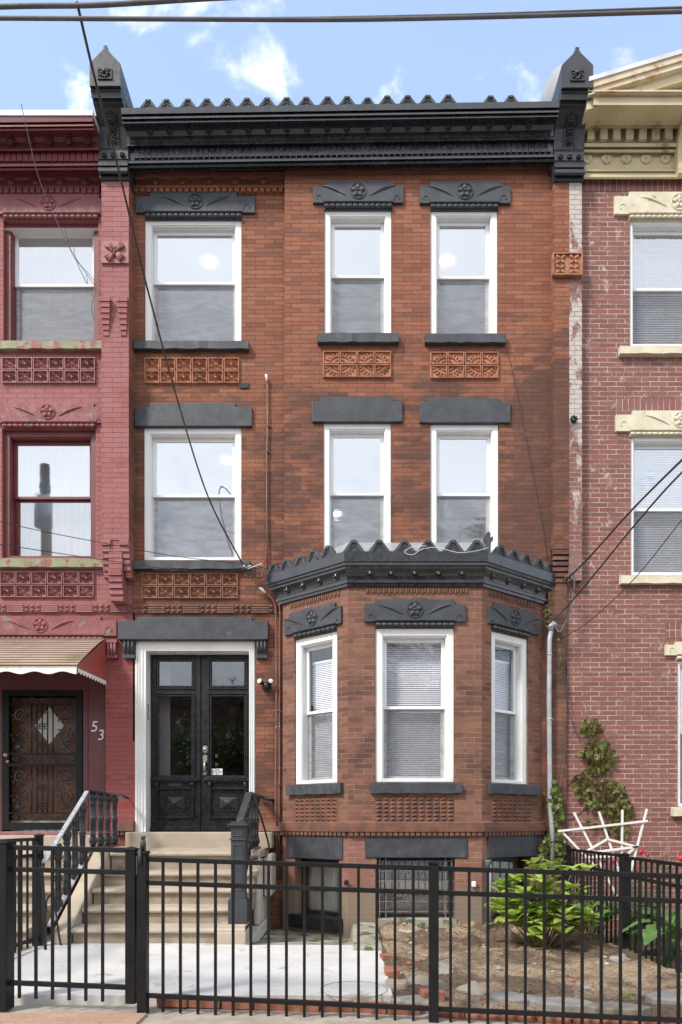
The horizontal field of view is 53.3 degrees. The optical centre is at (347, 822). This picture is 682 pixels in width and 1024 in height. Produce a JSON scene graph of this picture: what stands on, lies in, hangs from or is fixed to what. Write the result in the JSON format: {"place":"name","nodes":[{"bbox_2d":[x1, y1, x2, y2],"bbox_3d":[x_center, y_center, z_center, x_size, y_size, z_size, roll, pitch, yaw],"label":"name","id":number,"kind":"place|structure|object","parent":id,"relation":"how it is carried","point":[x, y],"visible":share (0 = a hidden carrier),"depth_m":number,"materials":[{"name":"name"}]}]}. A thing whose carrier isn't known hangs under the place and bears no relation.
{"place":"outdoors","nodes":[
{"label":"outdoors","id":0,"kind":"place"},
{"bbox_2d":[14,916,60,955],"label":"neighbour path","id":1,"kind":"structure","parent":0,"point":[32,947],"depth_m":6.62,"materials":[{"name":"concrete"}]},
{"bbox_2d":[0,835,104,942],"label":"front steps","id":2,"kind":"structure","parent":1,"relation":"on","point":[49,840],"depth_m":7.45,"materials":[{"name":"stone"}]},
{"bbox_2d":[0,1013,146,1023],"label":"brick pavement","id":3,"kind":"structure","parent":0,"point":[71,1018],"depth_m":4.28,"materials":[{"name":"brick"}]},
{"bbox_2d":[0,0,228,9],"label":"cable","id":4,"kind":"object","parent":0,"point":[77,5],"visible":1,"depth_m":4.19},
{"bbox_2d":[7,831,263,938],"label":"ground","id":5,"kind":"structure","parent":0,"point":[50,831],"depth_m":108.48,"materials":[{"name":"concrete"}]},
{"bbox_2d":[0,110,134,915],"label":"red row house","id":6,"kind":"structure","parent":5,"relation":"on","point":[66,739],"depth_m":8.60,"materials":[{"name":"brick"}]},
{"bbox_2d":[2,690,82,829],"bbox_3d":[-3.896,-0.795,8.652,1.022,1.783,0.117,0,0,0],"label":"security door","id":7,"kind":"structure","parent":6,"relation":"in","point":[6,825],"depth_m":8.67,"materials":[{"name":"black metal"}]},
{"bbox_2d":[10,698,75,830],"bbox_3d":[-3.946,-0.745,8.840,0.863,1.730,0.060,0,0,0],"label":"wooden door","id":8,"kind":"structure","parent":6,"relation":"in","point":[27,725],"depth_m":8.83,"materials":[{"name":"brown wood"}]},
{"bbox_2d":[4,432,95,557],"bbox_3d":[-3.780,-4.159,8.795,1.180,1.624,0.291,0,0,0],"label":"window","id":9,"kind":"structure","parent":6,"relation":"in","point":[58,487],"depth_m":8.91,"materials":[{"name":"glass"}]},
{"bbox_2d":[6,224,97,339],"bbox_3d":[-3.755,-6.863,8.795,1.197,1.534,0.291,0,0,0],"label":"window","id":10,"kind":"structure","parent":6,"relation":"in","point":[58,295],"depth_m":8.91,"materials":[{"name":"glass"}]},
{"bbox_2d":[0,638,105,684],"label":"door awning","id":11,"kind":"object","parent":6,"relation":"attached to","point":[41,655],"depth_m":8.02,"materials":[{"name":"fabric"}]},
{"bbox_2d":[21,104,93,283],"bbox_3d":[-3.552,-7.582,8.307,0.851,1.693,0.160,0,0,-40],"label":"cable","id":12,"kind":"object","parent":6,"relation":"attached to","point":[44,193],"visible":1,"depth_m":8.27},
{"bbox_2d":[64,228,95,318],"bbox_3d":[-3.330,-6.819,8.463,0.373,1.055,0.031,0,0,-16],"label":"cable","id":13,"kind":"object","parent":12,"relation":"hanging from","point":[85,270],"visible":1,"depth_m":8.48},
{"bbox_2d":[90,45,592,938],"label":"brick row house","id":14,"kind":"structure","parent":5,"relation":"on","point":[370,289],"depth_m":8.50,"materials":[{"name":"red brick"}]},
{"bbox_2d":[0,544,281,571],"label":"cable","id":15,"kind":"object","parent":14,"relation":"attached to","point":[137,564],"visible":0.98,"depth_m":7.92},
{"bbox_2d":[76,1,243,565],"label":"cable","id":16,"kind":"object","parent":14,"relation":"attached to","point":[97,89],"visible":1,"depth_m":6.38,"materials":[{"name":"rubber"}]},
{"bbox_2d":[150,655,200,830],"bbox_3d":[-2.226,-1.025,8.795,0.644,2.277,0.100,0,0,0],"label":"door","id":17,"kind":"structure","parent":14,"relation":"in","point":[175,800],"depth_m":8.80,"materials":[{"name":"black paint"}]},
{"bbox_2d":[144,429,240,559],"bbox_3d":[-1.962,-4.157,8.705,1.231,1.675,0.170,0,0,0],"label":"window","id":18,"kind":"structure","parent":14,"relation":"in","point":[152,437],"depth_m":8.66,"materials":[{"name":"white paint"}]},
{"bbox_2d":[145,220,240,340],"bbox_3d":[-1.956,-6.866,8.705,1.219,1.551,0.170,0,0,0],"label":"window","id":19,"kind":"structure","parent":14,"relation":"in","point":[153,229],"depth_m":8.70,"materials":[{"name":"white paint"}]},
{"bbox_2d":[201,655,248,830],"bbox_3d":[-1.570,-1.025,8.786,0.644,2.277,0.119,0,0,0],"label":"door","id":20,"kind":"structure","parent":14,"relation":"in","point":[222,797],"depth_m":8.80,"materials":[{"name":"black paint"}]},
{"bbox_2d":[212,769,221,774],"bbox_3d":[-1.693,-0.654,8.812,0.140,0.080,0.005,0,0,0],"label":"paper note","id":21,"kind":"object","parent":20,"relation":"attached to","point":[216,771],"visible":1,"depth_m":8.81,"materials":[{"name":"white"}]},
{"bbox_2d":[240,383,248,388],"bbox_3d":[-1.302,-5.516,8.602,0.112,0.062,0.035,0,0,0],"label":"wall socket","id":22,"kind":"object","parent":14,"relation":"attached to","point":[244,385],"depth_m":8.59,"materials":[{"name":"black metal"}]},
{"bbox_2d":[242,566,263,579],"bbox_3d":[-1.169,-3.087,8.411,0.278,0.193,0.086,0,0,0],"label":"wire tangle","id":23,"kind":"object","parent":14,"relation":"attached to","point":[252,572],"visible":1,"depth_m":8.43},
{"bbox_2d":[257,678,273,691],"bbox_3d":[-1.028,-1.720,8.525,0.218,0.151,0.145,0,0,0],"label":"flood light","id":24,"kind":"object","parent":14,"relation":"attached to","point":[266,686],"visible":1,"depth_m":8.49,"materials":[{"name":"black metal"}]},
{"bbox_2d":[265,374,270,570],"bbox_3d":[-1.008,-4.359,8.571,0.070,2.558,0.058,0,0,0],"label":"conduit","id":25,"kind":"object","parent":14,"relation":"attached to","point":[267,425],"visible":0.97,"depth_m":8.56,"materials":[{"name":"brown plastic"}]},
{"bbox_2d":[265,592,278,859],"bbox_3d":[-0.959,-1.215,8.556,0.188,3.380,0.048,0,0,0],"label":"conduit","id":26,"kind":"object","parent":14,"relation":"attached to","point":[276,686],"visible":1,"depth_m":8.54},
{"bbox_2d":[265,573,282,859],"bbox_3d":[-0.924,-1.329,8.556,0.220,3.608,0.047,0,0,0],"label":"conduit","id":27,"kind":"object","parent":14,"relation":"attached to","point":[279,710],"visible":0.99,"depth_m":8.54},
{"bbox_2d":[296,632,336,784],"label":"window","id":28,"kind":"structure","parent":14,"relation":"in","point":[304,754],"depth_m":8.36,"materials":[{"name":"white paint"}]},
{"bbox_2d":[302,858,338,916],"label":"basement window","id":29,"kind":"structure","parent":14,"relation":"in","point":[330,874],"depth_m":8.34,"materials":[{"name":"glass"}]},
{"bbox_2d":[324,212,390,332],"bbox_3d":[0.128,-6.892,8.605,0.838,1.544,0.170,0,0,0],"label":"window","id":30,"kind":"structure","parent":14,"relation":"in","point":[332,220],"depth_m":8.56,"materials":[{"name":"white paint"}]},
{"bbox_2d":[324,424,390,547],"bbox_3d":[0.119,-4.206,8.605,0.844,1.583,0.170,0,0,0],"label":"window","id":31,"kind":"structure","parent":14,"relation":"in","point":[382,432],"depth_m":8.55,"materials":[{"name":"white paint"}]},
{"bbox_2d":[375,629,453,781],"bbox_3d":[0.777,-1.355,7.995,0.910,1.779,0.210,0,0,0],"label":"window","id":32,"kind":"structure","parent":14,"relation":"in","point":[443,715],"depth_m":8.00,"materials":[{"name":"white paint"}]},
{"bbox_2d":[377,858,454,916],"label":"basement window","id":33,"kind":"structure","parent":14,"relation":"in","point":[385,877],"depth_m":8.05,"materials":[{"name":"glass"}]},
{"bbox_2d":[406,546,488,554],"bbox_3d":[1.121,-3.079,7.689,0.950,0.107,0.030,0,0,0],"label":"cable","id":34,"kind":"object","parent":14,"relation":"attached to","point":[442,548],"visible":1,"depth_m":7.70,"materials":[{"name":"white plastic"}]},
{"bbox_2d":[430,212,496,332],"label":"window","id":35,"kind":"structure","parent":14,"relation":"in","point":[487,220],"depth_m":8.55,"materials":[{"name":"white paint"}]},
{"bbox_2d":[430,425,497,549],"bbox_3d":[1.461,-4.192,8.605,0.850,1.577,0.170,0,0,0],"label":"window","id":36,"kind":"structure","parent":14,"relation":"in","point":[489,433],"depth_m":8.54,"materials":[{"name":"white paint"}]},
{"bbox_2d":[491,857,523,920],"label":"basement window","id":37,"kind":"structure","parent":14,"relation":"in","point":[520,863],"depth_m":8.45,"materials":[{"name":"black paint"}]},
{"bbox_2d":[491,631,525,783],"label":"window","id":38,"kind":"structure","parent":14,"relation":"in","point":[516,763],"depth_m":8.34,"materials":[{"name":"white paint"}]},
{"bbox_2d":[506,346,546,555],"bbox_3d":[2.236,-4.606,8.490,0.516,2.665,0.007,0,0,0],"label":"cable","id":39,"kind":"object","parent":14,"relation":"attached to","point":[529,453],"visible":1,"depth_m":8.49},
{"bbox_2d":[540,64,561,100],"bbox_3d":[2.842,-10.079,9.408,0.146,0.646,0.474,0,0,-18],"label":"satellite dish","id":40,"kind":"object","parent":14,"relation":"on","point":[548,89],"visible":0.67,"depth_m":9.38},
{"bbox_2d":[546,621,557,868],"bbox_3d":[2.525,-0.940,8.400,0.139,3.089,0.080,0,0,0],"label":"service pipe","id":41,"kind":"object","parent":14,"relation":"attached to","point":[551,625],"visible":0.98,"depth_m":8.38,"materials":[{"name":"metal"}]},
{"bbox_2d":[537,780,567,867],"bbox_3d":[2.523,0.034,8.386,0.415,1.118,0.127,0,0,0],"label":"ivy","id":42,"kind":"object","parent":41,"relation":"attached to","point":[544,848],"visible":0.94,"depth_m":8.37,"materials":[{"name":"green plant"}]},
{"bbox_2d":[557,638,568,812],"bbox_3d":[2.666,-1.139,8.420,0.156,2.279,0.009,0,0,0],"label":"cable","id":43,"kind":"object","parent":41,"relation":"attached to","point":[568,714],"visible":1,"depth_m":8.42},
{"bbox_2d":[560,639,581,741],"bbox_3d":[2.768,-1.628,8.420,0.272,1.279,0.010,0,0,0],"label":"cable","id":44,"kind":"object","parent":43,"relation":"hanging from","point":[565,692],"visible":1,"depth_m":8.42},
{"bbox_2d":[555,580,570,629],"bbox_3d":[2.632,-2.659,8.331,0.207,0.586,0.038,0,0,25],"label":"cable","id":45,"kind":"object","parent":41,"relation":"attached to","point":[569,605],"visible":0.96,"depth_m":8.29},
{"bbox_2d":[555,571,574,632],"bbox_3d":[2.655,-2.688,8.306,0.239,0.747,0.053,0,0,13],"label":"cable","id":46,"kind":"object","parent":41,"relation":"attached to","point":[571,604],"visible":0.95,"depth_m":8.29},
{"bbox_2d":[547,471,681,624],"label":"cable","id":47,"kind":"object","parent":41,"relation":"attached to","point":[645,512],"visible":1,"depth_m":7.25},
{"bbox_2d":[542,601,561,680],"bbox_3d":[2.532,-2.240,8.405,0.273,1.004,0.091,0,0,0],"label":"ivy","id":48,"kind":"object","parent":14,"relation":"attached to","point":[546,620],"visible":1,"depth_m":8.40,"materials":[{"name":"green plant"}]},
{"bbox_3d":[-1.187,-3.193,8.480,0.266,0.077,0.020,0,0,0],"label":"wire clamp","id":49,"kind":"object","parent":14,"relation":"attached to","visible":0},
{"bbox_2d":[0,521,248,564],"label":"cable","id":50,"kind":"object","parent":49,"relation":"attached to","point":[117,545],"visible":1,"depth_m":7.73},
{"bbox_2d":[350,922,382,951],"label":"concrete kerb","id":51,"kind":"structure","parent":5,"relation":"on","point":[367,931],"depth_m":6.82,"materials":[{"name":"concrete"}]},
{"bbox_2d":[14,916,392,1004],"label":"yard slab","id":52,"kind":"structure","parent":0,"point":[114,963],"depth_m":5.38,"materials":[{"name":"concrete"}]},
{"bbox_2d":[0,834,44,952],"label":"side fence","id":53,"kind":"object","parent":52,"relation":"on","point":[37,840],"visible":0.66,"depth_m":6.27,"materials":[{"name":"metal"}]},
{"bbox_2d":[54,832,275,944],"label":"front steps","id":54,"kind":"structure","parent":52,"relation":"on","point":[206,845],"depth_m":7.18,"materials":[{"name":"stone"}]},
{"bbox_2d":[40,790,128,949],"bbox_3d":[-2.788,0.418,7.408,0.094,1.527,2.384,0,0,0],"label":"iron railing","id":55,"kind":"object","parent":54,"relation":"on","point":[65,834],"visible":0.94,"depth_m":7.03,"materials":[{"name":"metal"}]},
{"bbox_2d":[227,791,273,923],"bbox_3d":[-1.038,0.332,7.664,0.245,1.353,1.899,0,0,2],"label":"iron railing","id":56,"kind":"object","parent":54,"relation":"on","point":[245,839],"visible":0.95,"depth_m":6.75,"materials":[{"name":"metal"}]},
{"bbox_2d":[320,981,387,997],"bbox_3d":[0.044,1.179,4.802,0.479,0.009,0.479,0,0,0],"label":"patch joint","id":57,"kind":"object","parent":52,"relation":"on","point":[355,997],"visible":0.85,"depth_m":4.72,"materials":[{"name":"concrete"}]},
{"bbox_2d":[385,979,407,989],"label":"rock","id":58,"kind":"object","parent":52,"relation":"on","point":[400,984],"visible":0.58,"depth_m":4.85,"materials":[{"name":"beige stone"}]},
{"bbox_2d":[0,1005,572,1023],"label":"sidewalk","id":59,"kind":"structure","parent":0,"point":[170,1015],"depth_m":4.38,"materials":[{"name":"concrete"}]},
{"bbox_2d":[0,839,15,1010],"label":"gate post","id":60,"kind":"object","parent":59,"relation":"on","point":[6,929],"visible":1,"depth_m":4.47,"materials":[{"name":"metal"}]},
{"bbox_2d":[9,845,139,1003],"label":"fence gate","id":61,"kind":"structure","parent":60,"relation":"attached to","point":[129,986],"depth_m":4.47,"materials":[{"name":"metal"}]},
{"bbox_2d":[156,999,188,1007],"bbox_3d":[-1.176,1.209,4.604,0.216,0.067,0.093,0,0,5],"label":"edging brick","id":62,"kind":"object","parent":59,"relation":"on","point":[173,1003],"visible":0.34,"depth_m":4.56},
{"bbox_2d":[188,1000,221,1008],"bbox_3d":[-0.955,1.214,4.585,0.221,0.069,0.098,0,0,5],"label":"edging brick","id":63,"kind":"object","parent":59,"relation":"on","point":[205,1004],"visible":0.46,"depth_m":4.54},
{"bbox_2d":[221,1002,253,1009],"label":"edging brick","id":64,"kind":"object","parent":59,"relation":"on","point":[238,1006],"visible":0.37,"depth_m":4.53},
{"bbox_2d":[254,998,284,1010],"bbox_3d":[-0.514,1.220,4.555,0.216,0.070,0.095,0,0,5],"label":"edging brick","id":65,"kind":"object","parent":59,"relation":"on","point":[263,1007],"visible":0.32,"depth_m":4.51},
{"bbox_2d":[288,999,320,1011],"bbox_3d":[-0.291,1.222,4.534,0.220,0.067,0.096,0,0,4],"label":"edging brick","id":66,"kind":"object","parent":59,"relation":"on","point":[295,1008],"visible":0.46,"depth_m":4.49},
{"bbox_2d":[324,1000,352,1012],"bbox_3d":[-0.069,1.226,4.518,0.219,0.067,0.098,0,0,5],"label":"edging brick","id":67,"kind":"object","parent":59,"relation":"on","point":[336,1009],"visible":0.42,"depth_m":4.47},
{"bbox_2d":[354,1001,386,1013],"bbox_3d":[0.154,1.228,4.501,0.214,0.066,0.097,0,0,5],"label":"edging brick","id":68,"kind":"object","parent":59,"relation":"on","point":[372,1011],"visible":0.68,"depth_m":4.46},
{"bbox_2d":[388,1003,419,1015],"bbox_3d":[0.371,1.232,4.484,0.217,0.071,0.095,0,0,5],"label":"edging brick","id":69,"kind":"object","parent":59,"relation":"on","point":[403,1012],"visible":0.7,"depth_m":4.44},
{"bbox_2d":[136,836,681,1023],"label":"front fence","id":70,"kind":"object","parent":59,"relation":"on","point":[433,892],"visible":0.91,"depth_m":4.31,"materials":[{"name":"black metal"}]},
{"bbox_2d":[439,1012,464,1019],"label":"edging brick","id":71,"kind":"object","parent":59,"relation":"on","point":[461,1016],"visible":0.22,"depth_m":4.38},
{"bbox_2d":[465,1013,500,1020],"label":"edging brick","id":72,"kind":"object","parent":59,"relation":"on","point":[493,1017],"visible":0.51,"depth_m":4.37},
{"bbox_2d":[500,1015,535,1022],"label":"edging brick","id":73,"kind":"object","parent":59,"relation":"on","point":[531,1019],"visible":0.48,"depth_m":4.35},
{"bbox_2d":[535,1016,571,1023],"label":"edging brick","id":74,"kind":"object","parent":59,"relation":"on","point":[556,1020],"visible":0.58,"depth_m":4.34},
{"bbox_2d":[571,1018,608,1023],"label":"edging brick","id":75,"kind":"object","parent":59,"relation":"on","point":[586,1021],"visible":0.44,"depth_m":4.32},
{"bbox_2d":[608,1020,643,1023],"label":"edging brick","id":76,"kind":"object","parent":59,"relation":"on","point":[623,1022],"visible":0.42,"depth_m":4.31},
{"bbox_2d":[252,929,351,944],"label":"areaway floor","id":77,"kind":"structure","parent":0,"point":[277,936],"depth_m":7.70,"materials":[{"name":"concrete"}]},
{"bbox_2d":[0,9,681,21],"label":"cable","id":78,"kind":"object","parent":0,"point":[349,19],"visible":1,"depth_m":4.19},
{"bbox_2d":[301,6,681,16],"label":"cable","id":79,"kind":"object","parent":78,"relation":"attached to","point":[638,8],"visible":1,"depth_m":4.21,"materials":[{"name":"rubber"}]},
{"bbox_2d":[0,0,681,115],"label":"sky","id":80,"kind":"structure","parent":0,"point":[45,65],"materials":[{"name":"blue"}]},
{"bbox_2d":[378,916,681,1017],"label":"garden soil","id":81,"kind":"structure","parent":0,"point":[459,999],"depth_m":5.70,"materials":[{"name":"soil"}]},
{"bbox_2d":[380,953,393,960],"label":"loose brick","id":82,"kind":"object","parent":81,"relation":"on","point":[385,956],"visible":0.44,"depth_m":5.81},
{"bbox_2d":[384,966,399,978],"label":"loose brick","id":83,"kind":"object","parent":81,"relation":"on","point":[389,971],"visible":0.71,"depth_m":5.23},
{"bbox_2d":[390,995,427,1013],"bbox_3d":[0.434,1.223,4.571,0.298,0.094,0.180,0,0,0],"label":"rock","id":84,"kind":"object","parent":81,"relation":"on","point":[419,999],"visible":0.42,"depth_m":4.51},
{"bbox_2d":[406,975,448,987],"bbox_3d":[0.568,1.246,5.074,0.253,0.195,0.336,0,0,-39],"label":"rock","id":85,"kind":"object","parent":81,"relation":"on","point":[421,980],"visible":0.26,"depth_m":5.03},
{"bbox_2d":[419,988,444,1001],"bbox_3d":[0.572,1.177,4.624,0.156,0.078,0.140,0,0,-8],"label":"loose brick","id":86,"kind":"object","parent":81,"relation":"on","point":[423,993],"visible":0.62,"depth_m":4.57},
{"bbox_2d":[439,962,456,973],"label":"rock","id":87,"kind":"object","parent":81,"relation":"on","point":[443,968],"visible":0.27,"depth_m":5.50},
{"bbox_2d":[455,980,489,994],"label":"rock","id":88,"kind":"object","parent":81,"relation":"on","point":[477,988],"visible":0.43,"depth_m":4.89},
{"bbox_2d":[485,860,490,928],"bbox_3d":[1.619,0.833,7.840,0.076,0.793,0.076,0,0,0],"label":"vent pipe","id":89,"kind":"object","parent":81,"relation":"on","point":[487,863],"visible":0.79,"depth_m":7.81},
{"bbox_2d":[398,925,588,999],"bbox_3d":[1.543,1.205,6.444,2.144,0.113,3.505,0,0,0],"label":"rubble","id":90,"kind":"object","parent":81,"relation":"on","point":[496,958],"visible":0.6,"depth_m":5.74,"materials":[{"name":"brick"}]},
{"bbox_2d":[489,991,538,1004],"bbox_3d":[1.142,1.228,4.710,0.351,0.085,0.224,0,0,-20],"label":"rock","id":91,"kind":"object","parent":81,"relation":"on","point":[517,997],"visible":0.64,"depth_m":4.65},
{"bbox_2d":[408,929,626,989],"bbox_3d":[1.557,1.222,6.451,2.100,0.093,3.390,0,0,0],"label":"rubble","id":92,"kind":"object","parent":81,"relation":"on","point":[499,968],"visible":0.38,"depth_m":5.60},
{"bbox_2d":[423,928,637,998],"bbox_3d":[1.700,1.239,6.350,1.729,0.136,3.297,0,0,0],"label":"rubble","id":93,"kind":"object","parent":81,"relation":"on","point":[606,996],"visible":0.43,"depth_m":5.01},
{"bbox_2d":[404,925,667,989],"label":"dry twigs","id":94,"kind":"object","parent":81,"relation":"on","point":[533,974],"visible":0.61,"depth_m":6.00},
{"bbox_2d":[392,922,681,981],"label":"rubble","id":95,"kind":"object","parent":81,"relation":"on","point":[606,963],"visible":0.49,"depth_m":6.24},
{"bbox_2d":[484,857,603,947],"bbox_3d":[1.950,0.785,6.762,1.156,0.899,0.984,0,0,26],"label":"hydrangea bush","id":96,"kind":"object","parent":81,"relation":"on","point":[534,927],"visible":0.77,"depth_m":6.66,"materials":[{"name":"green plant"}]},
{"bbox_2d":[529,997,593,1012],"bbox_3d":[1.450,1.232,4.574,0.445,0.075,0.226,0,0,0],"label":"rock","id":97,"kind":"object","parent":81,"relation":"on","point":[553,1004],"visible":0.62,"depth_m":4.52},
{"bbox_2d":[584,1001,650,1015],"bbox_3d":[1.776,1.231,4.471,0.453,0.078,0.201,0,0,0],"label":"rock","id":98,"kind":"object","parent":81,"relation":"on","point":[610,1007],"visible":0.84,"depth_m":4.42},
{"bbox_2d":[609,956,629,962],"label":"rock","id":99,"kind":"object","parent":81,"relation":"on","point":[614,958],"visible":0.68,"depth_m":5.93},
{"bbox_2d":[645,988,681,1004],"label":"rock","id":100,"kind":"object","parent":81,"relation":"on","point":[668,996],"visible":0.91,"depth_m":4.65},
{"bbox_2d":[566,49,681,932],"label":"worn brick row house","id":101,"kind":"structure","parent":0,"point":[624,667],"depth_m":8.50,"materials":[{"name":"red brick"}]},
{"bbox_2d":[567,718,634,840],"bbox_3d":[3.123,-0.509,8.449,0.935,1.573,0.139,0,0,0],"label":"ivy","id":102,"kind":"object","parent":101,"relation":"attached to","point":[602,754],"visible":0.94,"depth_m":8.43,"materials":[{"name":"green plant"}]},
{"bbox_2d":[561,519,681,638],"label":"cable","id":103,"kind":"object","parent":101,"relation":"attached to","point":[629,583],"visible":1,"depth_m":7.32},
{"bbox_2d":[565,459,681,580],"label":"cable","id":104,"kind":"object","parent":101,"relation":"attached to","point":[642,498],"visible":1,"depth_m":7.01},
{"bbox_2d":[630,222,681,345],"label":"window","id":105,"kind":"structure","parent":101,"relation":"in","point":[637,229],"depth_m":8.63,"materials":[{"name":"glass"}]},
{"bbox_2d":[631,438,681,574],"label":"window","id":106,"kind":"structure","parent":101,"relation":"in","point":[638,445],"depth_m":8.71,"materials":[{"name":"white paint"}]},
{"bbox_2d":[677,661,681,806],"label":"window","id":107,"kind":"structure","parent":101,"relation":"in","point":[679,663],"depth_m":8.52,"materials":[{"name":"white paint"}]},
{"bbox_2d":[585,929,681,972],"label":"neighbour soil","id":108,"kind":"structure","parent":0,"point":[654,953],"depth_m":7.24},
{"bbox_2d":[575,893,618,932],"bbox_3d":[2.812,1.066,7.663,0.746,0.492,0.857,0,0,0],"label":"hosta plant","id":109,"kind":"object","parent":108,"relation":"on","point":[588,906],"visible":0.12,"depth_m":7.61,"materials":[{"name":"green plant"}]},
{"bbox_2d":[565,845,681,971],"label":"side fence","id":110,"kind":"object","parent":108,"relation":"on","point":[625,859],"visible":0.52,"depth_m":6.64,"materials":[{"name":"metal"}]},
{"bbox_2d":[558,809,647,895],"bbox_3d":[3.018,0.421,8.041,1.072,1.165,0.030,0,0,0],"label":"fan trellis","id":111,"kind":"object","parent":110,"relation":"attached to","point":[632,847],"visible":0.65,"depth_m":8.04,"materials":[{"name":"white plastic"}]},
{"bbox_2d":[591,902,674,948],"bbox_3d":[2.978,1.067,7.011,0.915,0.490,0.799,0,0,44],"label":"hosta plant","id":112,"kind":"object","parent":108,"relation":"on","point":[607,911],"visible":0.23,"depth_m":7.00,"materials":[{"name":"green plant"}]},
{"bbox_2d":[604,849,673,943],"bbox_3d":[3.146,0.804,7.415,0.688,1.024,0.437,0,0,-21],"label":"rose bush","id":113,"kind":"object","parent":108,"relation":"on","point":[641,851],"visible":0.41,"depth_m":7.38,"materials":[{"name":"green plant"}]},
{"bbox_2d":[622,908,681,956],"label":"hosta plant","id":114,"kind":"object","parent":108,"relation":"on","point":[648,917],"visible":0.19,"depth_m":6.58,"materials":[{"name":"green plant"}]},
{"bbox_2d":[624,913,681,967],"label":"hosta plant","id":115,"kind":"object","parent":108,"relation":"on","point":[649,933],"visible":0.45,"depth_m":6.01,"materials":[{"name":"green plant"}]},
{"bbox_2d":[642,854,681,937],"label":"rose bush","id":116,"kind":"object","parent":108,"relation":"on","point":[679,858],"visible":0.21,"depth_m":6.99,"materials":[{"name":"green plant"}]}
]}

